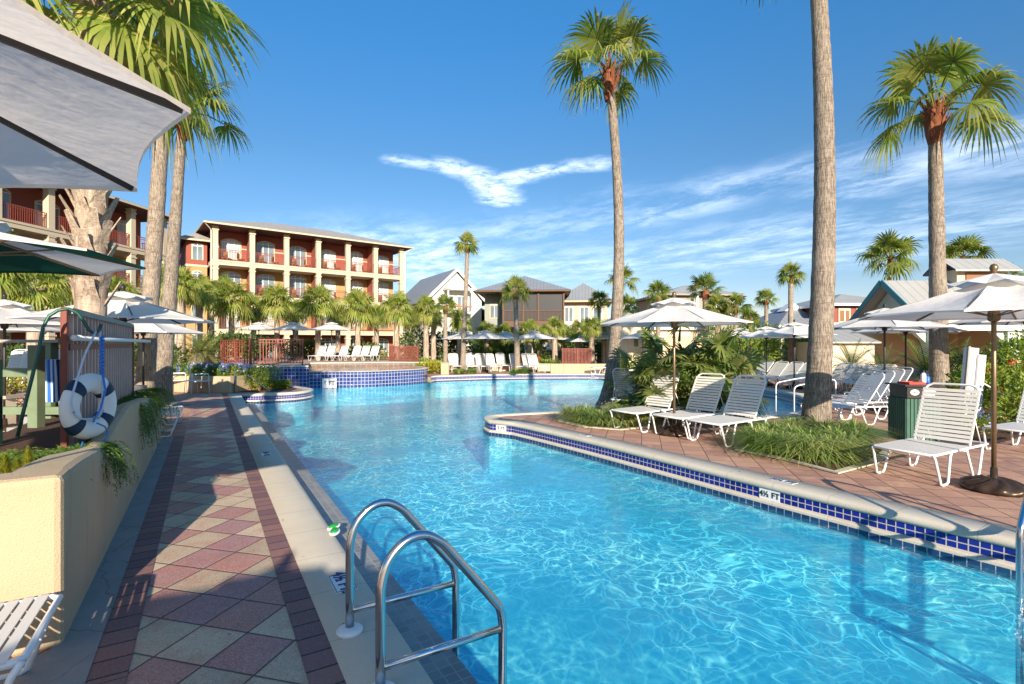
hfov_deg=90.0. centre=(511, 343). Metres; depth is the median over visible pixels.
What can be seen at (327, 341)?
window
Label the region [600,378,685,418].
palm clump
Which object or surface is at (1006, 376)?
hibiscus shrub
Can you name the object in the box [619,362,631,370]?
garden shrub
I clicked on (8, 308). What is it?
patio umbrella
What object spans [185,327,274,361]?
shrub
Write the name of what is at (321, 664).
walkway border
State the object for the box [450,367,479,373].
border grass
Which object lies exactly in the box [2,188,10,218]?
door
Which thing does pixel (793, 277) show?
fan palm
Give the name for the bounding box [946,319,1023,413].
patio umbrella
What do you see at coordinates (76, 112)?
patio umbrella
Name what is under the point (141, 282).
cabbage palm
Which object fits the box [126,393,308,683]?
walkway
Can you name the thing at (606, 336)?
patio umbrella
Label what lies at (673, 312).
patio umbrella
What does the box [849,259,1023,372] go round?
pool pavilion
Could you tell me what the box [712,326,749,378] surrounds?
patio umbrella
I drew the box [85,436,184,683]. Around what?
walkway border
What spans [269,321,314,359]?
patio umbrella
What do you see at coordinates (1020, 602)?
pool ladder
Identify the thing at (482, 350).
tropical plant
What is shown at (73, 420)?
life ring
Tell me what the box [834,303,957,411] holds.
patio umbrella
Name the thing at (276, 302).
cabbage palm
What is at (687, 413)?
strap lounger
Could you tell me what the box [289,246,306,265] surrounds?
window
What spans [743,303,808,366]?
grey pavilion
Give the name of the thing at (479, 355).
strap lounger
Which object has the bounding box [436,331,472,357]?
patio umbrella
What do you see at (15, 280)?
cabbage palm
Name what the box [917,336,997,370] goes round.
sago palm
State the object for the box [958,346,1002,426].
white post
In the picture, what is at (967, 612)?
pool wall
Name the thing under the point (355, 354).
strap lounger
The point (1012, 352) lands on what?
shrub
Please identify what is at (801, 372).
strap lounger
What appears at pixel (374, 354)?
strap lounger
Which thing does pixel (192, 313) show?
window
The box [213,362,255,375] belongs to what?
plumbago
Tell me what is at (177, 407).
strap lounger
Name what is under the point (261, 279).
window
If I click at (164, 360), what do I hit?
fan palm
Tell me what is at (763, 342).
shrub
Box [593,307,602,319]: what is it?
window
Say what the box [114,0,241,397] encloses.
fan palm
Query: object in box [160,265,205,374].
cabbage palm
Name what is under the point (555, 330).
cabbage palm
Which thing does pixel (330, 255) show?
window
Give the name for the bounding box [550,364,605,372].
wall
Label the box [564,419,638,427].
planting bed
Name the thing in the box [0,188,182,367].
apartment building
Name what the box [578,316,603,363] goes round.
cabbage palm
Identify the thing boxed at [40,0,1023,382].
sky
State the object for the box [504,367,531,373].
border grass
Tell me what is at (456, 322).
cabbage palm
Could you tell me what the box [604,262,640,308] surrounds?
fan palm
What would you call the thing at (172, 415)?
strap lounger
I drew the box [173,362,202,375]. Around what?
plumbago
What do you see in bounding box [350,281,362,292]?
window
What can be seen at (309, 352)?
broadleaf bush
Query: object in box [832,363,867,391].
strap lounger
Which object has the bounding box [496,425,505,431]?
depth marker
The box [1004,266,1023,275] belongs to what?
fan palm
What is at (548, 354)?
broadleaf bush
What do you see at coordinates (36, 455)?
trailing fern
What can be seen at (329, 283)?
window
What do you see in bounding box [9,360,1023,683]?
pool deck
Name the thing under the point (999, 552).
pool tile band
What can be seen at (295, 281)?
door
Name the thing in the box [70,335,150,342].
support pole
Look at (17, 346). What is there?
shrub
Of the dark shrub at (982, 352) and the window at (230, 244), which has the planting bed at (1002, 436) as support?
the dark shrub at (982, 352)
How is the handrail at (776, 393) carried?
on the pool deck
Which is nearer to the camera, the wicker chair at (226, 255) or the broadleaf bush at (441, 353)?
the broadleaf bush at (441, 353)
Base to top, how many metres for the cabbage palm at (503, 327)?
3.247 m
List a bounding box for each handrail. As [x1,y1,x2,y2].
[234,370,269,392]
[775,377,804,414]
[793,379,835,411]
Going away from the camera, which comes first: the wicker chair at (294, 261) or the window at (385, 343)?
the wicker chair at (294, 261)
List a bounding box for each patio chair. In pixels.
[173,372,186,392]
[188,365,209,393]
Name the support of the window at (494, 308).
in the porch house at (546, 302)
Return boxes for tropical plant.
[470,341,503,362]
[491,343,524,362]
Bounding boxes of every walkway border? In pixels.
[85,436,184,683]
[99,676,126,683]
[222,393,345,683]
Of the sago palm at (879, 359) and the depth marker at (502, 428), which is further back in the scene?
the sago palm at (879, 359)
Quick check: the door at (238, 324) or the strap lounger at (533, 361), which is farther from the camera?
the door at (238, 324)
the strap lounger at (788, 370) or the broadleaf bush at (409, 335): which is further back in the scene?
the broadleaf bush at (409, 335)
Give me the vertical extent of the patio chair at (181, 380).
0.958 m
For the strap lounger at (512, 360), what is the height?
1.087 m
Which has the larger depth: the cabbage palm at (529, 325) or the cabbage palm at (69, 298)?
the cabbage palm at (529, 325)
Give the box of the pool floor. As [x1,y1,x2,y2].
[274,394,1015,683]
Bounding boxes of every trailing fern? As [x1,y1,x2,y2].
[0,445,129,480]
[41,438,140,495]
[117,386,182,452]
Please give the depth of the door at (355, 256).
57.29 m
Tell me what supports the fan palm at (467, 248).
on the pool deck
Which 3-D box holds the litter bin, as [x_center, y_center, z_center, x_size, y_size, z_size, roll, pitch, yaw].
[6.981,1.163,8.900,0.600,0.935,0.600,0,0,8]
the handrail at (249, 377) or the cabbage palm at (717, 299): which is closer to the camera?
the handrail at (249, 377)
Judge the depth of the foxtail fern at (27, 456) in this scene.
3.34 m
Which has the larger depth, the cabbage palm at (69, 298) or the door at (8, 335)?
the door at (8, 335)
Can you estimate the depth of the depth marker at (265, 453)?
7.63 m
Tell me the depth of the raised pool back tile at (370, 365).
29.19 m
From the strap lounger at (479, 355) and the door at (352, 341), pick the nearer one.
the strap lounger at (479, 355)
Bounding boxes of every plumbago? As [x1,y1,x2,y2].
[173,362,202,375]
[183,362,221,375]
[198,362,233,375]
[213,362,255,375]
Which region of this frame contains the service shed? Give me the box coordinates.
[796,326,880,376]
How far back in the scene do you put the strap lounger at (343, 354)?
32.41 m
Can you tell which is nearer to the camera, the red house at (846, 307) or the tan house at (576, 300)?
the red house at (846, 307)
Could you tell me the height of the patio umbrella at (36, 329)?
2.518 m
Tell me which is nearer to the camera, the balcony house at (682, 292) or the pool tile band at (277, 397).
the pool tile band at (277, 397)
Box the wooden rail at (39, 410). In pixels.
[0,340,59,444]
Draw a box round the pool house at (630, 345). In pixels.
[602,313,714,370]
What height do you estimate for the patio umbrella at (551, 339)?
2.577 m
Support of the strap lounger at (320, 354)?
on the terrace at (327, 368)
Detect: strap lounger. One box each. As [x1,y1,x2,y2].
[0,594,63,683]
[6,350,26,388]
[7,349,26,378]
[160,406,183,429]
[160,411,181,436]
[308,346,326,360]
[317,346,335,360]
[331,346,348,360]
[344,347,360,360]
[353,346,369,360]
[362,346,380,360]
[448,353,459,371]
[466,353,478,371]
[466,353,481,370]
[475,353,490,372]
[484,353,501,372]
[495,353,510,371]
[508,353,527,370]
[521,353,539,372]
[526,353,545,372]
[589,367,605,374]
[610,368,640,405]
[610,372,683,432]
[651,373,728,439]
[686,375,771,446]
[733,361,773,384]
[747,361,788,386]
[761,362,803,387]
[775,362,806,389]
[787,363,832,389]
[800,372,887,424]
[832,363,853,389]
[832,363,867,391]
[832,368,904,413]
[832,370,894,419]
[834,364,880,391]
[843,367,912,408]
[845,364,895,391]
[871,382,988,486]
[882,368,921,396]
[982,390,1023,449]
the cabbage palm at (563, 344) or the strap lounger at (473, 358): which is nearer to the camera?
the strap lounger at (473, 358)
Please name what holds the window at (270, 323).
in the apartment building at (205, 245)
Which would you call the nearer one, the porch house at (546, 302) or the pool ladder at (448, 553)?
the pool ladder at (448, 553)
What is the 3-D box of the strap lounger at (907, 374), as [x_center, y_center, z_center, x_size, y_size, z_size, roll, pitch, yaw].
[9.534,1.125,13.290,1.513,1.050,0.699,0,0,-7]
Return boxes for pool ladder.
[336,498,506,683]
[1016,497,1023,683]
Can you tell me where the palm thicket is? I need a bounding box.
[598,324,772,425]
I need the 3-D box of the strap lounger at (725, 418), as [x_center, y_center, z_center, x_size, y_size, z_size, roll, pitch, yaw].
[3.725,1.103,8.759,1.513,1.094,0.699,0,0,-34]
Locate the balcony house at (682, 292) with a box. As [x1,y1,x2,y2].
[635,285,745,359]
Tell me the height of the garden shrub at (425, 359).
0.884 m
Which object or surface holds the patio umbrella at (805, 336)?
on the pool deck
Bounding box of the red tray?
[897,381,925,383]
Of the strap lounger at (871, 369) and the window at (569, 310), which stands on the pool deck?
the strap lounger at (871, 369)
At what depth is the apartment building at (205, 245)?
52.38 m
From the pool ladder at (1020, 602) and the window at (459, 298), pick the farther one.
the window at (459, 298)
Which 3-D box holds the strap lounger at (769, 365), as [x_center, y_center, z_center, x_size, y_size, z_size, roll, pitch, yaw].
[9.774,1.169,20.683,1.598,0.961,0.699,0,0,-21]
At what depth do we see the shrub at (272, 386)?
18.39 m
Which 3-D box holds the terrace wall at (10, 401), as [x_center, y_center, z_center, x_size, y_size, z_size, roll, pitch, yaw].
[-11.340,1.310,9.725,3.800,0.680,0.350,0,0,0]
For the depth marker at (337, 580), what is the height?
0.008 m
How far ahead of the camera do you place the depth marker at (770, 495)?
6.06 m
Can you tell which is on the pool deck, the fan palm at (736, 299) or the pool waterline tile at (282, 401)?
the fan palm at (736, 299)
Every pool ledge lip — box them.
[245,395,313,401]
[431,377,1015,569]
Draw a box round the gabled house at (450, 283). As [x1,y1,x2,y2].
[404,268,484,356]
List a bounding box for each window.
[34,200,59,229]
[116,260,125,281]
[191,243,203,259]
[191,270,203,278]
[191,306,203,316]
[221,238,240,259]
[221,271,240,284]
[256,274,274,293]
[261,311,273,325]
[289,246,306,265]
[321,249,335,268]
[321,279,335,297]
[321,338,334,356]
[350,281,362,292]
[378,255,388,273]
[379,338,388,355]
[457,295,462,308]
[490,304,498,318]
[565,306,573,321]
[579,306,588,321]
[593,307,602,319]
[838,308,850,322]
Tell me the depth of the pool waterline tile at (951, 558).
5.90 m
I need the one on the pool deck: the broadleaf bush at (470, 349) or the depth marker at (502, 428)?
the broadleaf bush at (470, 349)
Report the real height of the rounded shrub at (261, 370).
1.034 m
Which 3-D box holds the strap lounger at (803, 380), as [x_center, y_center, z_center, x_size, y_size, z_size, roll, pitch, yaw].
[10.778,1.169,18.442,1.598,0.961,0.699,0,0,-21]
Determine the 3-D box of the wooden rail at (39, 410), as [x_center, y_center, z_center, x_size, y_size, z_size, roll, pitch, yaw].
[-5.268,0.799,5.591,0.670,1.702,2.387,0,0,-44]
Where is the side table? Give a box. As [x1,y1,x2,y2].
[183,380,198,392]
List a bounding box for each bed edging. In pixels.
[558,416,647,429]
[734,440,891,473]
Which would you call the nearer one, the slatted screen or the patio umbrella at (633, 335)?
the slatted screen
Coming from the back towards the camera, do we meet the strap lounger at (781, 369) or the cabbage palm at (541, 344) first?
the cabbage palm at (541, 344)
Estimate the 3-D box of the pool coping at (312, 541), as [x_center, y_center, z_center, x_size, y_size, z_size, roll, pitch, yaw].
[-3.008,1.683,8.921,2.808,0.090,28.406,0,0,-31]
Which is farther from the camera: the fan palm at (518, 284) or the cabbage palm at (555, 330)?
the cabbage palm at (555, 330)
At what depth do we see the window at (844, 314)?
33.02 m
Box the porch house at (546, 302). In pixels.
[475,276,570,358]
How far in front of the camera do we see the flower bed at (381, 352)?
33.49 m
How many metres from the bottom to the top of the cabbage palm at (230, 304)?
5.802 m
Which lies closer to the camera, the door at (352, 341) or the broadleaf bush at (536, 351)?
the broadleaf bush at (536, 351)
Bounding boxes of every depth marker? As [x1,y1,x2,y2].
[260,452,271,455]
[322,378,336,387]
[328,572,357,593]
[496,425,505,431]
[759,487,779,502]
[769,478,796,484]
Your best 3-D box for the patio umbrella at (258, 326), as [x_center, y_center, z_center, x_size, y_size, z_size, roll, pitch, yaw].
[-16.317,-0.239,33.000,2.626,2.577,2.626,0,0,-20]
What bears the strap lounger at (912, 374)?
on the pool deck
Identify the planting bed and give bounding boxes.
[240,387,296,391]
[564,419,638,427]
[941,403,1023,444]
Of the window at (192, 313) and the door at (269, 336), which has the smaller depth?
the window at (192, 313)
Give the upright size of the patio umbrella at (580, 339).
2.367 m
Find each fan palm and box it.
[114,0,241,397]
[143,52,252,400]
[431,293,458,361]
[454,230,479,368]
[499,273,532,370]
[541,0,674,410]
[586,288,611,363]
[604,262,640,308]
[623,293,639,313]
[642,279,672,357]
[686,271,726,308]
[718,292,754,352]
[740,310,760,371]
[741,0,835,429]
[753,288,780,352]
[774,261,807,374]
[854,33,1023,408]
[854,229,923,280]
[945,234,997,258]
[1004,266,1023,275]
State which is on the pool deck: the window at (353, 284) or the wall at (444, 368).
the wall at (444, 368)
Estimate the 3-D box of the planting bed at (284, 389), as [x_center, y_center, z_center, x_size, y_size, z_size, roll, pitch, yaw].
[-9.689,1.634,19.720,2.150,0.001,5.200,0,0,-31]
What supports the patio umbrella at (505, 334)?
on the pool deck
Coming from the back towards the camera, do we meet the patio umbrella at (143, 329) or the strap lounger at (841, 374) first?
the strap lounger at (841, 374)
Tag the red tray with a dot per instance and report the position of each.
(908, 382)
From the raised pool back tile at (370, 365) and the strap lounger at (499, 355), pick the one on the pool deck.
the strap lounger at (499, 355)
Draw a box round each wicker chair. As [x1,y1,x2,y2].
[219,252,227,259]
[289,259,296,265]
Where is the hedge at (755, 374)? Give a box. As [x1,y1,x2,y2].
[723,367,798,378]
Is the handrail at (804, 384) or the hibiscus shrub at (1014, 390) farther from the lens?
the handrail at (804, 384)
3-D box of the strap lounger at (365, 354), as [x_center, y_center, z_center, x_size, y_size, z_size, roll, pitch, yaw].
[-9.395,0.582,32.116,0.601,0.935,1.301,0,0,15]
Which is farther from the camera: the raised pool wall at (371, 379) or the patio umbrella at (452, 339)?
the patio umbrella at (452, 339)
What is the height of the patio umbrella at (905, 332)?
2.570 m
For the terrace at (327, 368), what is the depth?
29.53 m
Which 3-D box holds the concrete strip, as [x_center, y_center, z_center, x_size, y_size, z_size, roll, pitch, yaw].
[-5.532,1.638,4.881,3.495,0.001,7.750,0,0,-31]
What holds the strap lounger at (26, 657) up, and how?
on the pool deck
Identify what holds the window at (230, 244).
in the apartment building at (205, 245)
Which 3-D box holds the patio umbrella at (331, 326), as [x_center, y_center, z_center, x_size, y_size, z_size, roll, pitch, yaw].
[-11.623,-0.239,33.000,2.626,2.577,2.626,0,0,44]
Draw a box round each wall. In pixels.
[0,397,160,656]
[3,394,23,423]
[249,367,308,387]
[255,380,1015,676]
[309,369,427,387]
[440,362,449,374]
[449,363,551,370]
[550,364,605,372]
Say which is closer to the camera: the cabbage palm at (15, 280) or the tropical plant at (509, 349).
the cabbage palm at (15, 280)
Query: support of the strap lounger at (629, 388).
on the pool deck
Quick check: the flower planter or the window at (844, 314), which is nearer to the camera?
the flower planter
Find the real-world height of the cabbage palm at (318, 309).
5.286 m
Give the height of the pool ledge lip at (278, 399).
0.043 m
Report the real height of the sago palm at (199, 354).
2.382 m
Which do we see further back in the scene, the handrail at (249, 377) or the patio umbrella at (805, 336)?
the patio umbrella at (805, 336)
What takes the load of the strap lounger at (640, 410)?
on the pool deck
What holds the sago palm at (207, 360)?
on the terrace at (327, 368)
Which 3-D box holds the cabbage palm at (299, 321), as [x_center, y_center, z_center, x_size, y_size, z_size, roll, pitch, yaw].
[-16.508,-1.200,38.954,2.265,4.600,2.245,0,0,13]
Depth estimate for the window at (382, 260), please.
59.26 m
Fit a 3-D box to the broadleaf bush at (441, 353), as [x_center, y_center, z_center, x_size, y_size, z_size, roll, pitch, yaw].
[-4.495,0.220,37.145,4.937,2.878,3.781,0,0,-31]
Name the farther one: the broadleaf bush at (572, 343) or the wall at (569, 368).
the broadleaf bush at (572, 343)
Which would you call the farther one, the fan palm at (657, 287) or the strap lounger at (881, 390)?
the fan palm at (657, 287)
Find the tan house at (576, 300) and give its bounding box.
[565,283,611,358]
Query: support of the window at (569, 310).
in the tan house at (576, 300)
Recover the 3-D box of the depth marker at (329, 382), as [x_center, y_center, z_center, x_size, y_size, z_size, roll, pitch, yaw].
[-8.007,1.720,22.446,0.620,0.420,0.007,0,0,-3]
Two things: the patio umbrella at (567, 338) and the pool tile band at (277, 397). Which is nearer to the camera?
the pool tile band at (277, 397)
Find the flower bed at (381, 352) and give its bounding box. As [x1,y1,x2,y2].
[356,350,396,359]
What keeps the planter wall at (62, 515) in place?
on the pool deck
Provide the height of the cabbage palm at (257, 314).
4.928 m
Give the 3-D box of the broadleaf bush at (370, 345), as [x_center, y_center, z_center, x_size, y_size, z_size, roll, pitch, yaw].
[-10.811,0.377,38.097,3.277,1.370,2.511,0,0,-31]
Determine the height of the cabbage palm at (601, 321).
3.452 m
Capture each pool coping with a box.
[228,385,433,683]
[310,362,421,363]
[430,373,1015,548]
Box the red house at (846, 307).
[770,294,865,359]
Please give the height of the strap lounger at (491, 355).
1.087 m
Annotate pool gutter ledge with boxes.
[247,403,478,683]
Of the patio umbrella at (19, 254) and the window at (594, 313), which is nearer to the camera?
the patio umbrella at (19, 254)
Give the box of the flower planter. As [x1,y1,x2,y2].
[173,374,267,392]
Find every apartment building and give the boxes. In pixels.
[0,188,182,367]
[179,220,413,356]
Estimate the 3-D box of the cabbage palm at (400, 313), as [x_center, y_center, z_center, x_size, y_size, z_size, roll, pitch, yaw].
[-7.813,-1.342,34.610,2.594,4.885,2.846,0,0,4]
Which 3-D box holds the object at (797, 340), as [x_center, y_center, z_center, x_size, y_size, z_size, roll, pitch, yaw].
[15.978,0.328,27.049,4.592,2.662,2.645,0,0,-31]
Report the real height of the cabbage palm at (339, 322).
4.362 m
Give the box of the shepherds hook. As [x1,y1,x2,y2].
[15,307,102,437]
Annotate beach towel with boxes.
[45,359,59,401]
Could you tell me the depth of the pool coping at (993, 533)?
5.97 m
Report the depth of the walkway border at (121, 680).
2.49 m
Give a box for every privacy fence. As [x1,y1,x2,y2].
[389,346,418,361]
[562,348,591,363]
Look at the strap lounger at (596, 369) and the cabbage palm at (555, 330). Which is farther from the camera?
the cabbage palm at (555, 330)
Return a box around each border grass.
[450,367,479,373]
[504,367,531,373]
[546,403,663,430]
[709,415,915,471]
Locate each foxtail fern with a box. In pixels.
[0,454,13,473]
[7,458,22,472]
[18,446,33,467]
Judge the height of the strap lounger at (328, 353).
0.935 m
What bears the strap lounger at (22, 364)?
on the terrace at (19, 402)
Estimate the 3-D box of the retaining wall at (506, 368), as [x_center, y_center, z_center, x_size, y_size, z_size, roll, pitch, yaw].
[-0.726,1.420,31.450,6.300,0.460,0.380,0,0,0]
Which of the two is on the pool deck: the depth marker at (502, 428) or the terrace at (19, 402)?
the terrace at (19, 402)
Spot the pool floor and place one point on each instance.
(584, 594)
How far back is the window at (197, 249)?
48.31 m
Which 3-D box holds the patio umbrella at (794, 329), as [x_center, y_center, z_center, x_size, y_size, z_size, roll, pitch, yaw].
[10.471,0.365,19.000,2.509,2.570,2.509,0,0,-37]
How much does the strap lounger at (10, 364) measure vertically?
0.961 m
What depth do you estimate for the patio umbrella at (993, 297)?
5.73 m
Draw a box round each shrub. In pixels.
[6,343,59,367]
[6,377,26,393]
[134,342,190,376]
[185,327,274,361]
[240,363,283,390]
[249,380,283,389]
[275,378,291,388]
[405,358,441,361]
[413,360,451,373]
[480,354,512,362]
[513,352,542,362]
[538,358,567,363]
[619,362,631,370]
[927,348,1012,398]
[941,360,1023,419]
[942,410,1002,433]
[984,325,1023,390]
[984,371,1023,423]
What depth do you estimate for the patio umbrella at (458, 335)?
30.42 m
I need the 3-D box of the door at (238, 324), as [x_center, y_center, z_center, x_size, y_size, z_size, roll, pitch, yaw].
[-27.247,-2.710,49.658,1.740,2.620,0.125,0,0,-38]
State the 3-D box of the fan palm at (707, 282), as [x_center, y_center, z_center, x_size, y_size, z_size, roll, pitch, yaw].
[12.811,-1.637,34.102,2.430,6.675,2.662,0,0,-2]
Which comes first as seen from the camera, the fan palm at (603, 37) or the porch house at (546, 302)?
the fan palm at (603, 37)
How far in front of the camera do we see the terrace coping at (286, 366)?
22.72 m
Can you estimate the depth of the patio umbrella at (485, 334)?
29.30 m
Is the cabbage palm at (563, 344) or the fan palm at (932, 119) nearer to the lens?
the fan palm at (932, 119)
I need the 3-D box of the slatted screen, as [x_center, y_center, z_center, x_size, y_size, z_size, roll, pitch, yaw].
[-4.718,0.525,5.971,0.090,1.650,4.230,0,0,-31]
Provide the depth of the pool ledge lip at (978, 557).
5.82 m
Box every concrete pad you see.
[162,418,182,424]
[170,402,189,405]
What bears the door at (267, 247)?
in the apartment building at (205, 245)
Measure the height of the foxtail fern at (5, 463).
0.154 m
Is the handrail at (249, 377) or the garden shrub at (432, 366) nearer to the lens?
the handrail at (249, 377)
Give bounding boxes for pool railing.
[220,339,249,365]
[250,339,302,364]
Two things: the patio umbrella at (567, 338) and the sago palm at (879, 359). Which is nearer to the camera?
the sago palm at (879, 359)
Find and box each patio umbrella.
[0,0,190,191]
[0,222,145,276]
[0,294,59,432]
[0,327,59,332]
[6,285,216,323]
[131,323,204,384]
[235,320,281,359]
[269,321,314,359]
[308,320,352,359]
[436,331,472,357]
[442,331,472,369]
[463,328,508,372]
[491,330,521,355]
[511,328,555,371]
[536,334,562,339]
[562,333,570,362]
[564,335,603,362]
[594,330,608,363]
[600,292,752,436]
[621,328,668,355]
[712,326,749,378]
[737,324,803,385]
[754,319,836,388]
[773,335,807,375]
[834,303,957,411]
[851,328,969,378]
[858,264,1023,497]
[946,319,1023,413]
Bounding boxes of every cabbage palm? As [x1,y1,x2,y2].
[0,231,42,358]
[6,273,71,383]
[22,0,269,316]
[52,274,73,305]
[109,274,139,294]
[135,263,182,305]
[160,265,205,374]
[185,272,219,348]
[187,279,227,346]
[209,271,255,359]
[235,293,269,357]
[256,283,297,359]
[281,299,308,357]
[294,283,343,359]
[324,304,348,357]
[336,287,381,358]
[361,303,390,357]
[378,289,413,359]
[399,306,422,345]
[410,293,443,359]
[421,308,443,359]
[447,307,472,359]
[473,320,496,352]
[493,322,513,346]
[513,318,541,354]
[535,326,549,357]
[540,315,567,362]
[557,323,570,363]
[565,317,585,362]
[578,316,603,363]
[595,318,607,363]
[700,292,732,353]
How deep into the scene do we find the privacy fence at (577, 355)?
31.48 m
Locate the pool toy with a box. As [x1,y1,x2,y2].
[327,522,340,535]
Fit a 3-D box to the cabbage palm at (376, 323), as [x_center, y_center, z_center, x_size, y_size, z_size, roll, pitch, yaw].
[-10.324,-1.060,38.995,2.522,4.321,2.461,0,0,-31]
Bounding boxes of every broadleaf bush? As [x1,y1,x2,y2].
[224,338,273,357]
[273,337,329,358]
[346,340,385,357]
[399,326,456,359]
[419,329,476,363]
[439,330,490,357]
[493,340,544,356]
[523,343,551,358]
[548,342,595,362]
[558,342,600,361]
[584,342,600,362]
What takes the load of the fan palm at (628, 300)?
on the pool deck
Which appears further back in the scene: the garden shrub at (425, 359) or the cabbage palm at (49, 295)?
the garden shrub at (425, 359)
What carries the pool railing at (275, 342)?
on the terrace coping at (286, 366)
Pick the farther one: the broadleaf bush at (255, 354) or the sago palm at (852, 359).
the broadleaf bush at (255, 354)
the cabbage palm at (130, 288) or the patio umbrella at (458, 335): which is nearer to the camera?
the cabbage palm at (130, 288)
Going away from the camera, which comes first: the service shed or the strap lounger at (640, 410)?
the strap lounger at (640, 410)
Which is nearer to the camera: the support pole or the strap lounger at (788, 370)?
the support pole
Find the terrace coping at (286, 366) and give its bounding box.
[248,365,309,368]
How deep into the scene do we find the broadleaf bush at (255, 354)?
36.32 m
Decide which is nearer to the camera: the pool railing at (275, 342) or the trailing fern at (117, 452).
the trailing fern at (117, 452)
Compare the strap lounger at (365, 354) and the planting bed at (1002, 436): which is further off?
the strap lounger at (365, 354)
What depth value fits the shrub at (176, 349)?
24.65 m
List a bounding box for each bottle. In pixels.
[920,370,925,381]
[926,374,929,383]
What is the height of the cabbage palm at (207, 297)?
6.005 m
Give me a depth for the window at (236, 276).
49.75 m
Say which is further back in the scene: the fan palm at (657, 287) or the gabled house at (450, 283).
the gabled house at (450, 283)
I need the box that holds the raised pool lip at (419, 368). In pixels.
[309,366,427,372]
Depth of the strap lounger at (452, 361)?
30.68 m
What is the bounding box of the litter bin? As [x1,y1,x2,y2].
[885,383,944,440]
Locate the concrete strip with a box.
[0,436,173,683]
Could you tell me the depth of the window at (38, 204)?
35.97 m
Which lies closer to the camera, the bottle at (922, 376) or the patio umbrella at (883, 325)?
the bottle at (922, 376)
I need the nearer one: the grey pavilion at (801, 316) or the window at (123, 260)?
the grey pavilion at (801, 316)
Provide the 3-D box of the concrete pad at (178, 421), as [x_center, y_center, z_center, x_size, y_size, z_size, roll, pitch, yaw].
[-7.258,1.633,10.808,0.500,0.025,0.800,0,0,-31]
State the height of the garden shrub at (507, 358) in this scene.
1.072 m
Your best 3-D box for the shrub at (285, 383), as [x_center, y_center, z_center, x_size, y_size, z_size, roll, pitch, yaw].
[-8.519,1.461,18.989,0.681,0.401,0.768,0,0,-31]
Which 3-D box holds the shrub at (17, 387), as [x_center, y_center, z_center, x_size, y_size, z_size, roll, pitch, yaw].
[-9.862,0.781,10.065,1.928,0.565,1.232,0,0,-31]
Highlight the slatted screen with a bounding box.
[59,307,133,452]
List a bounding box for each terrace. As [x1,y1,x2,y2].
[6,377,26,419]
[188,357,437,374]
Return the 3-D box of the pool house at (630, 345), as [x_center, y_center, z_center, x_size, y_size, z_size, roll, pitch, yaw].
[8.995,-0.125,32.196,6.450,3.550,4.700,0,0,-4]
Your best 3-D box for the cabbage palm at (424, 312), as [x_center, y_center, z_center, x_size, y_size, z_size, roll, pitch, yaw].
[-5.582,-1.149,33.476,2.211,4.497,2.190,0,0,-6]
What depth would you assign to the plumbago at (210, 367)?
17.66 m
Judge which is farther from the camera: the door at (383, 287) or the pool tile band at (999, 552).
the door at (383, 287)
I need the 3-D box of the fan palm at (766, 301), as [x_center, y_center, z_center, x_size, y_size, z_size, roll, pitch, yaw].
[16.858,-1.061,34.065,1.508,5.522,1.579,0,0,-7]
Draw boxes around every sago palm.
[173,328,226,366]
[183,331,233,363]
[833,337,894,387]
[852,342,912,388]
[863,333,966,392]
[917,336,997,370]
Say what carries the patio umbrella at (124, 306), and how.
on the pool deck
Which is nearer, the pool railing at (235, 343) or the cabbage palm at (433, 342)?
the pool railing at (235, 343)
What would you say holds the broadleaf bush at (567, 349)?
on the pool deck
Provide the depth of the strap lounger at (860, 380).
10.66 m
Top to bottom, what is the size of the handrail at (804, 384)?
1.240 m
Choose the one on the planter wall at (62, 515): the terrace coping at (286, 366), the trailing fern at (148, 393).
the trailing fern at (148, 393)
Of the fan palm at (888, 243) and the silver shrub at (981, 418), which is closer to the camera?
the silver shrub at (981, 418)
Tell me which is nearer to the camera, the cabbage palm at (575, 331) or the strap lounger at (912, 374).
the strap lounger at (912, 374)
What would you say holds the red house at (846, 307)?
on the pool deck
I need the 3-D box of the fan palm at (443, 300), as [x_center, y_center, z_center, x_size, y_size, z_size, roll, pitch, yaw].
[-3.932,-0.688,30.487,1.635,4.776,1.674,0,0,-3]
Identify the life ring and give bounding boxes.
[58,331,116,446]
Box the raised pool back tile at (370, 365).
[310,363,413,370]
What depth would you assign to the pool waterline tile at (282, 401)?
17.18 m
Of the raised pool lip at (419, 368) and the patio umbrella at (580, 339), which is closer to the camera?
the raised pool lip at (419, 368)
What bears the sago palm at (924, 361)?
on the planting bed at (1002, 436)
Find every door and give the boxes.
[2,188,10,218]
[6,332,10,365]
[116,220,125,244]
[221,312,239,328]
[256,241,274,264]
[256,335,273,356]
[289,275,305,296]
[350,251,362,271]
[350,336,362,356]
[378,281,388,302]
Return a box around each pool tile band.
[243,392,312,399]
[431,375,1015,563]
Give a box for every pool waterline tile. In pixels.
[246,396,313,403]
[431,378,1015,580]
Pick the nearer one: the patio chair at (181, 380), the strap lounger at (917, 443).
the strap lounger at (917, 443)

